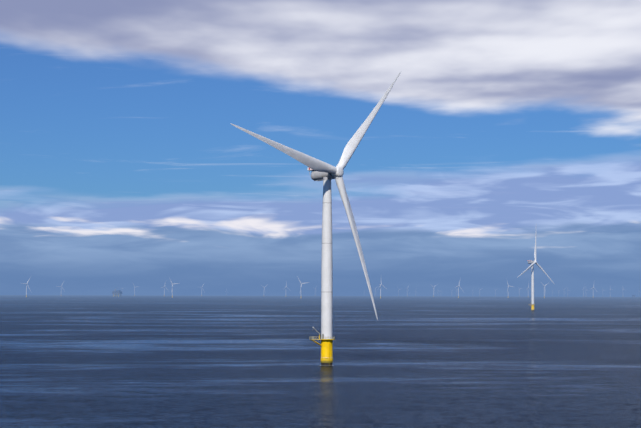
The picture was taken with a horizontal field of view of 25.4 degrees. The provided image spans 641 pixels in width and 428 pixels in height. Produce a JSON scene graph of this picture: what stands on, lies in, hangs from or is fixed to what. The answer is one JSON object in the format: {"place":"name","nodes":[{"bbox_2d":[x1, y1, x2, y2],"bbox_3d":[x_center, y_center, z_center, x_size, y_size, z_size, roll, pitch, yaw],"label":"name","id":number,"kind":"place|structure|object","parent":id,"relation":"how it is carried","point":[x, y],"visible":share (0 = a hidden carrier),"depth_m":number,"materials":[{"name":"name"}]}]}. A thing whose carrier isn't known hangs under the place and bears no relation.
{"place":"outdoors","nodes":[
{"label":"outdoors","id":0,"kind":"place"},
{"bbox_2d":[0,295,640,427],"bbox_3d":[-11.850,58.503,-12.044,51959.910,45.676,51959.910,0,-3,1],"label":"sea","id":1,"kind":"structure","parent":0,"point":[122,361],"depth_m":726.03,"materials":[{"name":"liquid"}]},
{"bbox_2d":[22,277,30,297],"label":"turbine","id":2,"kind":"object","parent":1,"relation":"in","point":[26,286],"visible":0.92,"depth_m":8338.07,"materials":[{"name":"metal"}]},
{"bbox_2d":[112,289,121,296],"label":"offshore substation","id":3,"kind":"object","parent":1,"relation":"in","point":[118,292],"depth_m":10358.07,"materials":[{"name":"metal"}]},
{"bbox_2d":[230,72,400,365],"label":"turbine","id":4,"kind":"object","parent":1,"relation":"in","point":[325,173],"visible":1,"depth_m":701.65,"materials":[{"name":"metal"}]},
{"bbox_2d":[518,235,552,310],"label":"turbine","id":5,"kind":"object","parent":1,"relation":"in","point":[532,263],"visible":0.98,"depth_m":2763.73,"materials":[{"name":"metal"}]},
{"bbox_2d":[0,0,640,296],"label":"sky","id":6,"kind":"structure","parent":0,"point":[503,124],"materials":[{"name":"blue"}]}
]}

